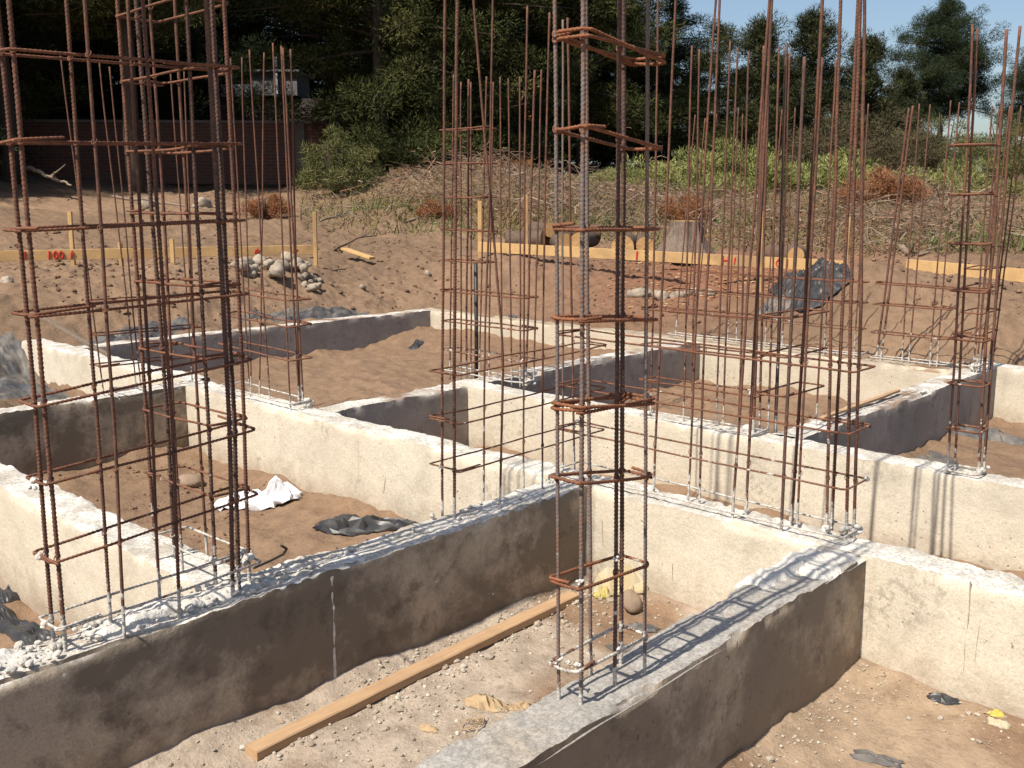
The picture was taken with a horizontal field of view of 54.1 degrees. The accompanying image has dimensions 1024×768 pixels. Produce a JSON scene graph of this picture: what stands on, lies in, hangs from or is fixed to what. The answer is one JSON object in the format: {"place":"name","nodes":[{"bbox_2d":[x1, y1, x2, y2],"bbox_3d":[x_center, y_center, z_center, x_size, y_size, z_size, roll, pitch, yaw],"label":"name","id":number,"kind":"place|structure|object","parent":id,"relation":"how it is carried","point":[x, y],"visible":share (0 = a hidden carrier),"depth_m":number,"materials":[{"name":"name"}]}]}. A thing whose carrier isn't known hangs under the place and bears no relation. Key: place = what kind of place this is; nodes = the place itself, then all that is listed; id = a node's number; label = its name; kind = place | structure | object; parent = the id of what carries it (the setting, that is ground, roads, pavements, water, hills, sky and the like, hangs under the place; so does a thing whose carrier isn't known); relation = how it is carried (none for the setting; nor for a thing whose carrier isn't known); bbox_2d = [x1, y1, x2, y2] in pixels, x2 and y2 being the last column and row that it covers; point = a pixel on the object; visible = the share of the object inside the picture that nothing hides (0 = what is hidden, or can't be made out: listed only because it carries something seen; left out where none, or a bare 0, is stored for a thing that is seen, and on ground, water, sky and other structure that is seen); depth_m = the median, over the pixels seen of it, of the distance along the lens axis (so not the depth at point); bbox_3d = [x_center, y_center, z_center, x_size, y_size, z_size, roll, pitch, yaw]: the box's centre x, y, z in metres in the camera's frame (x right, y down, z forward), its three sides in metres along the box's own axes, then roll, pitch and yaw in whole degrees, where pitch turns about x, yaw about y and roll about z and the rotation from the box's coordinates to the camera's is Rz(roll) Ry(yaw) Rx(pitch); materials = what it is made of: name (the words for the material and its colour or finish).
{"place":"outdoors","nodes":[
{"label":"outdoors","id":0,"kind":"place"},
{"bbox_2d":[168,580,690,767],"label":"gravel","id":1,"kind":"structure","parent":0,"point":[400,709],"depth_m":3.48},
{"bbox_2d":[0,163,1023,767],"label":"ground","id":2,"kind":"structure","parent":0,"point":[392,365],"depth_m":8.28,"materials":[{"name":"soil"}]},
{"bbox_2d":[0,584,20,603],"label":"plastic sheet","id":3,"kind":"object","parent":2,"relation":"on","point":[8,595],"visible":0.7,"depth_m":4.33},
{"bbox_2d":[0,603,59,645],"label":"plastic sheet","id":4,"kind":"object","parent":2,"relation":"on","point":[13,627],"visible":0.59,"depth_m":4.03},
{"bbox_2d":[0,0,64,169],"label":"pine tree","id":5,"kind":"object","parent":2,"relation":"on","point":[19,23],"visible":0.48,"depth_m":22.85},
{"bbox_2d":[0,331,68,401],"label":"plastic sheet","id":6,"kind":"object","parent":2,"relation":"on","point":[15,382],"visible":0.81,"depth_m":8.42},
{"bbox_2d":[0,0,93,175],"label":"pine tree","id":7,"kind":"object","parent":2,"relation":"on","point":[28,93],"visible":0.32,"depth_m":25.06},
{"bbox_2d":[0,0,98,183],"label":"pine tree","id":8,"kind":"object","parent":2,"relation":"on","point":[6,172],"visible":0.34,"depth_m":22.62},
{"bbox_2d":[4,8,94,118],"bbox_3d":[-15.088,-12.678,27.034,8.607,14.189,8.125,6,12,30],"label":"pine tree","id":9,"kind":"object","parent":2,"relation":"on","point":[24,41],"visible":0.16,"depth_m":27.46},
{"bbox_2d":[40,317,106,356],"bbox_3d":[-3.116,-0.344,7.147,0.540,0.291,0.045,2,11,11],"label":"wooden batten","id":10,"kind":"object","parent":2,"relation":"on","point":[69,332],"visible":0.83,"depth_m":7.13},
{"bbox_2d":[0,383,188,474],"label":"foundation wall","id":11,"kind":"structure","parent":2,"relation":"on","point":[72,432],"depth_m":6.17,"materials":[{"name":"concrete"}]},
{"bbox_2d":[60,56,201,395],"bbox_3d":[-2.381,-0.953,6.356,0.178,2.099,0.781,10,14,42],"label":"rebar cage","id":12,"kind":"object","parent":11,"relation":"on","point":[100,366],"visible":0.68,"depth_m":6.39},
{"bbox_2d":[4,2,208,119],"bbox_3d":[-13.108,-13.673,30.099,8.998,14.834,8.494,5,12,26],"label":"pine tree","id":13,"kind":"object","parent":2,"relation":"on","point":[109,46],"visible":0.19,"depth_m":30.31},
{"bbox_2d":[21,338,209,393],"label":"foundation wall","id":14,"kind":"structure","parent":2,"relation":"on","point":[65,364],"depth_m":7.96,"materials":[{"name":"beige concrete"}]},
{"bbox_2d":[11,0,233,192],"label":"pine tree","id":15,"kind":"object","parent":2,"relation":"on","point":[100,13],"visible":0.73,"depth_m":21.84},
{"bbox_2d":[0,462,246,630],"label":"foundation wall","id":16,"kind":"structure","parent":2,"relation":"on","point":[22,572],"depth_m":3.93,"materials":[{"name":"beige concrete"}]},
{"bbox_2d":[115,0,252,570],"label":"rebar cage","id":17,"kind":"object","parent":16,"relation":"on","point":[159,150],"visible":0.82,"depth_m":3.26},
{"bbox_2d":[16,3,244,119],"bbox_3d":[-13.964,-14.573,33.289,8.730,14.999,8.808,3,11,12],"label":"pine tree","id":18,"kind":"object","parent":2,"relation":"on","point":[109,111],"visible":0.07,"depth_m":32.71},
{"bbox_2d":[78,317,190,345],"bbox_3d":[-3.453,-0.411,9.053,0.260,0.293,1.281,10,14,42],"label":"plastic sheet","id":19,"kind":"object","parent":2,"relation":"on","point":[152,323],"visible":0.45,"depth_m":9.14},
{"bbox_2d":[0,245,312,260],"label":"setting out board","id":20,"kind":"object","parent":2,"relation":"on","point":[74,254],"visible":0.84,"depth_m":11.28,"materials":[{"name":"yellow wood"}]},
{"bbox_2d":[0,119,338,183],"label":"brick wall","id":21,"kind":"structure","parent":2,"relation":"on","point":[52,159],"depth_m":25.37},
{"bbox_2d":[78,0,276,119],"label":"pine tree","id":22,"kind":"object","parent":2,"relation":"on","point":[229,40],"visible":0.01,"depth_m":34.67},
{"bbox_2d":[179,474,204,486],"bbox_3d":[-1.933,0.585,6.030,0.162,0.092,0.162,10,14,42],"label":"rock","id":23,"kind":"object","parent":2,"relation":"on","point":[190,480],"visible":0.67,"depth_m":5.97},
{"bbox_2d":[58,463,326,549],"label":"soil clods","id":24,"kind":"object","parent":2,"relation":"on","point":[183,488],"visible":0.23,"depth_m":5.58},
{"bbox_2d":[94,0,326,119],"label":"pine tree","id":25,"kind":"object","parent":2,"relation":"on","point":[198,43],"visible":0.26,"depth_m":32.30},
{"bbox_2d":[75,309,429,370],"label":"foundation wall","id":26,"kind":"structure","parent":2,"relation":"on","point":[350,333],"depth_m":9.86,"materials":[{"name":"concrete"}]},
{"bbox_2d":[214,476,302,511],"bbox_3d":[-1.427,0.605,5.628,0.509,0.156,0.221,-3,11,-15],"label":"plastic bag","id":27,"kind":"object","parent":2,"relation":"on","point":[275,492],"visible":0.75,"depth_m":5.62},
{"bbox_2d":[237,192,293,218],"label":"dead bush","id":28,"kind":"object","parent":2,"relation":"on","point":[272,202],"visible":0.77,"depth_m":16.59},
{"bbox_2d":[220,58,331,120],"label":"shed","id":29,"kind":"structure","parent":2,"relation":"on","point":[299,89],"depth_m":31.80,"materials":[{"name":"grey metal"}]},
{"bbox_2d":[0,480,586,767],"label":"foundation wall","id":30,"kind":"structure","parent":2,"relation":"on","point":[113,698],"depth_m":3.25,"materials":[{"name":"concrete"}]},
{"bbox_2d":[0,0,261,652],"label":"rebar cage","id":31,"kind":"object","parent":30,"relation":"on","point":[224,291],"visible":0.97,"depth_m":2.86,"materials":[{"name":"metal"}]},
{"bbox_2d":[0,479,553,674],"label":"mortar rubble","id":32,"kind":"object","parent":30,"relation":"on","point":[57,645],"visible":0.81,"depth_m":3.04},
{"bbox_2d":[428,0,606,517],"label":"rebar cage","id":33,"kind":"object","parent":30,"relation":"on","point":[440,419],"visible":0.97,"depth_m":4.02,"materials":[{"name":"brown metal"}]},
{"bbox_2d":[239,1,370,139],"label":"pine tree","id":34,"kind":"object","parent":2,"relation":"on","point":[311,87],"visible":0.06,"depth_m":36.37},
{"bbox_2d":[242,306,369,322],"bbox_3d":[-2.139,-0.710,10.434,0.288,0.189,1.695,10,14,42],"label":"plastic sheet","id":35,"kind":"object","parent":2,"relation":"on","point":[319,312],"visible":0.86,"depth_m":10.42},
{"bbox_2d":[312,212,317,265],"bbox_3d":[-2.340,-1.653,11.943,0.049,0.788,0.038,0,11,0],"label":"wooden stake","id":36,"kind":"object","parent":2,"relation":"on","point":[315,247],"visible":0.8,"depth_m":11.91,"materials":[{"name":"yellow wood"}]},
{"bbox_2d":[291,122,373,195],"bbox_3d":[-3.727,-4.593,20.641,1.837,1.708,1.722,2,11,9],"label":"bush","id":37,"kind":"object","parent":2,"relation":"on","point":[330,173],"visible":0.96,"depth_m":20.51,"materials":[{"name":"green plant"}]},
{"bbox_2d":[319,127,388,190],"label":"pine sapling","id":38,"kind":"object","parent":2,"relation":"on","point":[376,171],"visible":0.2,"depth_m":21.54,"materials":[{"name":"green plant"}]},
{"bbox_2d":[244,0,472,161],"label":"pine tree","id":39,"kind":"object","parent":2,"relation":"on","point":[321,39],"visible":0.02,"depth_m":37.00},
{"bbox_2d":[312,514,418,535],"bbox_3d":[-0.739,0.704,5.138,0.557,0.083,0.202,-1,11,-8],"label":"plastic sheet","id":40,"kind":"object","parent":2,"relation":"on","point":[350,524],"visible":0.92,"depth_m":5.09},
{"bbox_2d":[226,0,534,186],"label":"pine tree","id":41,"kind":"object","parent":2,"relation":"on","point":[384,89],"visible":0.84,"depth_m":23.65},
{"bbox_2d":[317,384,467,445],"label":"foundation wall","id":42,"kind":"structure","parent":2,"relation":"on","point":[413,410],"depth_m":6.39,"materials":[{"name":"concrete"}]},
{"bbox_2d":[245,591,578,760],"bbox_3d":[-0.266,1.002,3.625,0.069,0.036,1.606,9,14,40],"label":"wooden plank","id":43,"kind":"object","parent":2,"relation":"on","point":[292,732],"visible":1,"depth_m":3.45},
{"bbox_2d":[269,0,561,172],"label":"pine tree","id":44,"kind":"object","parent":2,"relation":"on","point":[512,5],"visible":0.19,"depth_m":24.94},
{"bbox_2d":[416,198,459,220],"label":"dead bush","id":45,"kind":"object","parent":2,"relation":"on","point":[430,206],"visible":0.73,"depth_m":16.60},
{"bbox_2d":[474,263,477,378],"bbox_3d":[-0.257,-0.329,7.203,0.031,1.077,0.028,-5,12,-24],"label":"rebar","id":46,"kind":"object","parent":2,"relation":"on","point":[476,311],"visible":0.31,"depth_m":7.16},
{"bbox_2d":[345,0,612,166],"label":"pine tree","id":47,"kind":"object","parent":2,"relation":"on","point":[515,126],"visible":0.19,"depth_m":26.46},
{"bbox_2d":[462,693,508,712],"bbox_3d":[-0.087,1.063,3.378,0.168,0.046,0.102,5,12,22],"label":"paper scrap","id":48,"kind":"object","parent":2,"relation":"on","point":[483,702],"visible":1,"depth_m":3.36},
{"bbox_2d":[0,229,1023,334],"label":"soil clods","id":49,"kind":"object","parent":2,"relation":"on","point":[91,267],"visible":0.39,"depth_m":11.46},
{"bbox_2d":[505,230,542,244],"bbox_3d":[0.180,-1.985,13.831,0.512,0.276,0.273,3,11,15],"label":"log","id":50,"kind":"object","parent":2,"relation":"on","point":[514,237],"visible":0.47,"depth_m":13.72,"materials":[{"name":"brown wood"}]},
{"bbox_2d":[449,0,661,172],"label":"pine tree","id":51,"kind":"object","parent":2,"relation":"on","point":[536,162],"visible":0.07,"depth_m":31.32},
{"bbox_2d":[572,232,599,247],"bbox_3d":[1.016,-1.989,13.821,0.242,0.253,0.823,4,11,17],"label":"log","id":52,"kind":"object","parent":2,"relation":"on","point":[594,241],"visible":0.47,"depth_m":13.54,"materials":[{"name":"brown wood"}]},
{"bbox_2d":[473,340,699,403],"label":"foundation wall","id":53,"kind":"structure","parent":2,"relation":"on","point":[602,367],"depth_m":7.89,"materials":[{"name":"concrete"}]},
{"bbox_2d":[439,70,541,391],"bbox_3d":[-0.158,-1.017,6.745,0.810,2.100,0.163,10,14,42],"label":"rebar cage","id":54,"kind":"object","parent":53,"relation":"on","point":[529,381],"visible":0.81,"depth_m":6.73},
{"bbox_2d":[486,0,691,174],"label":"pine tree","id":55,"kind":"object","parent":2,"relation":"on","point":[606,111],"visible":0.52,"depth_m":27.59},
{"bbox_2d":[176,378,1023,718],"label":"foundation wall","id":56,"kind":"structure","parent":2,"relation":"on","point":[952,628],"depth_m":4.09,"materials":[{"name":"beige concrete"}]},
{"bbox_2d":[215,43,314,410],"bbox_3d":[-1.492,-0.907,6.041,0.791,2.133,0.271,10,14,42],"label":"rebar cage","id":57,"kind":"object","parent":56,"relation":"on","point":[306,402],"visible":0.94,"depth_m":5.98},
{"bbox_2d":[554,0,875,539],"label":"rebar cage","id":58,"kind":"object","parent":56,"relation":"on","point":[855,529],"visible":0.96,"depth_m":3.74,"materials":[{"name":"metal"}]},
{"bbox_2d":[589,161,650,185],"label":"broom bush","id":59,"kind":"object","parent":2,"relation":"on","point":[608,178],"visible":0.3,"depth_m":22.33,"materials":[{"name":"green plant"}]},
{"bbox_2d":[592,563,648,594],"bbox_3d":[0.470,0.816,4.296,0.273,0.149,0.180,3,11,15],"label":"paper sack","id":60,"kind":"object","parent":2,"relation":"on","point":[633,581],"visible":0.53,"depth_m":4.26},
{"bbox_2d":[611,233,636,249],"bbox_3d":[1.544,-1.882,13.644,0.301,0.312,0.921,2,11,11],"label":"log","id":61,"kind":"object","parent":2,"relation":"on","point":[630,241],"visible":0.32,"depth_m":13.21,"materials":[{"name":"brown wood"}]},
{"bbox_2d":[571,6,678,167],"bbox_3d":[3.480,-9.228,31.854,3.799,5.508,3.890,-3,11,-16],"label":"pine tree","id":62,"kind":"object","parent":2,"relation":"on","point":[601,157],"visible":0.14,"depth_m":31.31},
{"bbox_2d":[623,589,642,612],"bbox_3d":[0.490,0.892,4.117,0.096,0.082,0.102,10,14,42],"label":"rock","id":63,"kind":"object","parent":2,"relation":"on","point":[632,601],"visible":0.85,"depth_m":4.08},
{"bbox_2d":[414,545,865,767],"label":"foundation wall","id":64,"kind":"structure","parent":2,"relation":"on","point":[752,658],"depth_m":2.88,"materials":[{"name":"grey concrete"}]},
{"bbox_2d":[547,0,665,704],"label":"rebar cage","id":65,"kind":"object","parent":64,"relation":"on","point":[621,395],"visible":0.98,"depth_m":2.44,"materials":[{"name":"brown metal"}]},
{"bbox_2d":[286,127,1023,257],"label":"brush","id":66,"kind":"object","parent":2,"relation":"on","point":[888,214],"visible":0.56,"depth_m":17.22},
{"bbox_2d":[295,153,1023,256],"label":"weeds","id":67,"kind":"object","parent":2,"relation":"on","point":[379,203],"visible":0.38,"depth_m":16.44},
{"bbox_2d":[478,242,842,269],"bbox_3d":[1.610,-1.495,11.725,4.369,0.242,0.037,4,11,21],"label":"setting out board","id":68,"kind":"object","parent":2,"relation":"on","point":[633,255],"visible":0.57,"depth_m":11.74,"materials":[{"name":"yellow wood"}]},
{"bbox_2d":[596,0,730,170],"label":"pine tree","id":69,"kind":"object","parent":2,"relation":"on","point":[665,73],"visible":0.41,"depth_m":29.94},
{"bbox_2d":[608,145,727,191],"bbox_3d":[3.810,-4.840,22.986,3.710,1.425,3.540,0,11,-1],"label":"broom bush","id":70,"kind":"object","parent":2,"relation":"on","point":[677,155],"visible":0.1,"depth_m":22.73,"materials":[{"name":"green plant"}]},
{"bbox_2d":[655,220,715,253],"bbox_3d":[2.290,-1.907,13.090,0.819,0.452,0.849,-1,11,-9],"label":"tree stump","id":71,"kind":"object","parent":2,"relation":"on","point":[674,238],"visible":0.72,"depth_m":12.91,"materials":[{"name":"wood"}]},
{"bbox_2d":[656,191,715,223],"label":"dead bush","id":72,"kind":"object","parent":2,"relation":"on","point":[678,212],"visible":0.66,"depth_m":16.84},
{"bbox_2d":[553,254,820,314],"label":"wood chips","id":73,"kind":"object","parent":2,"relation":"on","point":[724,287],"visible":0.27,"depth_m":11.56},
{"bbox_2d":[422,308,958,402],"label":"foundation wall","id":74,"kind":"structure","parent":2,"relation":"on","point":[882,377],"depth_m":8.38,"materials":[{"name":"concrete"}]},
{"bbox_2d":[664,104,868,356],"bbox_3d":[2.092,-1.260,8.299,1.791,2.023,0.270,10,14,42],"label":"rebar cage","id":75,"kind":"object","parent":74,"relation":"on","point":[784,297],"visible":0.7,"depth_m":8.40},
{"bbox_2d":[870,100,959,366],"bbox_3d":[3.034,-1.078,7.467,0.592,1.981,0.168,10,14,42],"label":"rebar cage","id":76,"kind":"object","parent":74,"relation":"on","point":[879,332],"visible":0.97,"depth_m":7.52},
{"bbox_2d":[657,18,778,169],"bbox_3d":[6.157,-8.250,29.456,3.661,4.942,3.782,10,14,42],"label":"pine tree","id":77,"kind":"object","parent":2,"relation":"on","point":[724,37],"visible":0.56,"depth_m":29.10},
{"bbox_2d":[633,136,802,197],"bbox_3d":[4.381,-4.624,21.719,4.004,1.493,4.239,0,11,-3],"label":"broom bush","id":78,"kind":"object","parent":2,"relation":"on","point":[662,171],"visible":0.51,"depth_m":20.82,"materials":[{"name":"green plant"}]},
{"bbox_2d":[449,379,1023,570],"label":"foundation wall","id":79,"kind":"structure","parent":2,"relation":"on","point":[929,507],"depth_m":5.10,"materials":[{"name":"beige concrete"}]},
{"bbox_2d":[638,0,836,436],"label":"rebar cage","id":80,"kind":"object","parent":79,"relation":"on","point":[760,392],"visible":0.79,"depth_m":5.37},
{"bbox_2d":[942,24,1021,475],"bbox_3d":[2.068,-0.545,4.486,0.266,2.029,0.151,10,14,42],"label":"rebar cage","id":81,"kind":"object","parent":79,"relation":"on","point":[980,470],"visible":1,"depth_m":4.47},
{"bbox_2d":[709,9,826,160],"bbox_3d":[7.372,-8.364,29.548,3.568,5.289,3.812,-4,12,-24],"label":"cypress tree","id":82,"kind":"object","parent":2,"relation":"on","point":[757,32],"visible":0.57,"depth_m":29.02,"materials":[{"name":"green plant"}]},
{"bbox_2d":[759,292,790,316],"bbox_3d":[2.610,-0.783,9.695,0.449,0.287,0.465,10,14,42],"label":"plastic sheet","id":83,"kind":"object","parent":2,"relation":"on","point":[787,304],"visible":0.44,"depth_m":9.62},
{"bbox_2d":[678,142,873,196],"bbox_3d":[5.833,-4.556,21.764,4.260,1.444,4.065,10,14,42],"label":"broom bush","id":84,"kind":"object","parent":2,"relation":"on","point":[805,178],"visible":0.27,"depth_m":20.82,"materials":[{"name":"green plant"}]},
{"bbox_2d":[769,257,849,311],"bbox_3d":[2.927,-0.991,9.785,0.652,0.461,1.364,1,11,3],"label":"plastic sheet","id":85,"kind":"object","parent":2,"relation":"on","point":[817,270],"visible":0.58,"depth_m":9.46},
{"bbox_2d":[753,2,881,165],"bbox_3d":[8.943,-8.461,29.635,4.066,5.395,4.394,10,14,42],"label":"cypress tree","id":86,"kind":"object","parent":2,"relation":"on","point":[808,33],"visible":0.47,"depth_m":29.11,"materials":[{"name":"green plant"}]},
{"bbox_2d":[777,99,923,175],"bbox_3d":[8.547,-6.190,26.010,4.390,2.432,3.806,10,14,42],"label":"scrub bush","id":87,"kind":"object","parent":2,"relation":"on","point":[806,147],"visible":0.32,"depth_m":25.53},
{"bbox_2d":[787,146,928,193],"bbox_3d":[7.140,-4.616,21.890,3.542,1.248,3.346,-2,11,-10],"label":"broom bush","id":88,"kind":"object","parent":2,"relation":"on","point":[825,169],"visible":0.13,"depth_m":21.43,"materials":[{"name":"green plant"}]},
{"bbox_2d":[804,28,920,162],"bbox_3d":[10.636,-8.345,30.336,3.441,4.782,3.676,10,14,40],"label":"cypress tree","id":89,"kind":"object","parent":2,"relation":"on","point":[874,82],"visible":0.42,"depth_m":29.84,"materials":[{"name":"green plant"}]},
{"bbox_2d":[837,179,894,206],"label":"dead bush","id":90,"kind":"object","parent":2,"relation":"on","point":[843,195],"visible":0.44,"depth_m":17.09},
{"bbox_2d":[849,749,904,767],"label":"plastic scrap","id":91,"kind":"object","parent":2,"relation":"on","point":[867,755],"visible":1,"depth_m":3.04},
{"bbox_2d":[731,663,1023,767],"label":"gravel","id":92,"kind":"structure","parent":2,"relation":"on","point":[769,758],"depth_m":3.26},
{"bbox_2d":[773,364,996,454],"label":"foundation wall","id":93,"kind":"structure","parent":2,"relation":"on","point":[911,418],"depth_m":6.44,"materials":[{"name":"concrete"}]},
{"bbox_2d":[819,389,899,418],"bbox_3d":[2.116,0.117,6.055,0.035,0.022,1.101,10,14,41],"label":"wooden batten","id":94,"kind":"object","parent":93,"relation":"on","point":[873,399],"visible":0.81,"depth_m":6.08,"materials":[{"name":"brown wood"}]},
{"bbox_2d":[956,106,1023,372],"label":"rebar cage","id":95,"kind":"object","parent":93,"relation":"on","point":[973,367],"visible":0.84,"depth_m":7.19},
{"bbox_2d":[838,164,934,205],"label":"dead bush","id":96,"kind":"object","parent":2,"relation":"on","point":[882,176],"visible":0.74,"depth_m":17.04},
{"bbox_2d":[825,104,955,174],"bbox_3d":[9.791,-6.129,26.123,3.528,2.254,4.070,4,11,18],"label":"scrub bush","id":97,"kind":"object","parent":2,"relation":"on","point":[931,149],"visible":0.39,"depth_m":25.49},
{"bbox_2d":[869,63,951,159],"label":"cypress tree","id":98,"kind":"object","parent":2,"relation":"on","point":[910,82],"visible":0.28,"depth_m":31.37,"materials":[{"name":"green plant"}]},
{"bbox_2d":[915,450,958,466],"bbox_3d":[2.672,0.483,6.317,0.276,0.078,0.544,4,11,18],"label":"plastic sheet","id":99,"kind":"object","parent":2,"relation":"on","point":[932,456],"visible":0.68,"depth_m":6.32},
{"bbox_2d":[927,692,960,704],"bbox_3d":[1.457,1.059,3.381,0.110,0.024,0.054,2,11,10],"label":"plastic scrap","id":100,"kind":"object","parent":2,"relation":"on","point":[943,698],"visible":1,"depth_m":3.38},
{"bbox_2d":[884,112,1006,182],"bbox_3d":[11.736,-6.266,27.017,3.379,2.220,3.162,10,14,42],"label":"olive bush","id":101,"kind":"object","parent":2,"relation":"on","point":[951,140],"visible":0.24,"depth_m":26.90,"materials":[{"name":"green plant"}]},
{"bbox_2d":[882,0,1013,134],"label":"pine tree","id":102,"kind":"object","parent":2,"relation":"on","point":[943,71],"visible":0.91,"depth_m":45.33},
{"bbox_2d":[906,259,1023,282],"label":"setting out board","id":103,"kind":"object","parent":2,"relation":"on","point":[1014,274],"visible":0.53,"depth_m":10.43,"materials":[{"name":"yellow wood"}]},
{"bbox_2d":[907,154,1023,201],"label":"broom bush","id":104,"kind":"object","parent":2,"relation":"on","point":[975,178],"visible":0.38,"depth_m":21.00,"materials":[{"name":"green plant"}]},
{"bbox_2d":[950,111,1023,183],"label":"olive bush","id":105,"kind":"object","parent":2,"relation":"on","point":[977,155],"visible":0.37,"depth_m":24.24,"materials":[{"name":"green plant"}]},
{"bbox_2d":[951,425,1023,444],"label":"plastic sheet","id":106,"kind":"object","parent":2,"relation":"on","point":[995,434],"visible":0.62,"depth_m":6.88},
{"bbox_2d":[975,361,1023,422],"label":"foundation wall","id":107,"kind":"structure","parent":2,"relation":"on","point":[1009,398],"depth_m":7.52,"materials":[{"name":"beige concrete"}]},
{"bbox_2d":[991,48,1023,136],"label":"pine tree","id":108,"kind":"object","parent":2,"relation":"on","point":[1019,90],"visible":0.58,"depth_m":44.54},
{"bbox_2d":[996,141,1023,191],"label":"olive bush","id":109,"kind":"object","parent":2,"relation":"on","point":[1016,163],"visible":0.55,"depth_m":23.27,"materials":[{"name":"green plant"}]},
{"bbox_2d":[116,0,1023,171],"label":"sky","id":110,"kind":"structure","parent":0,"point":[881,15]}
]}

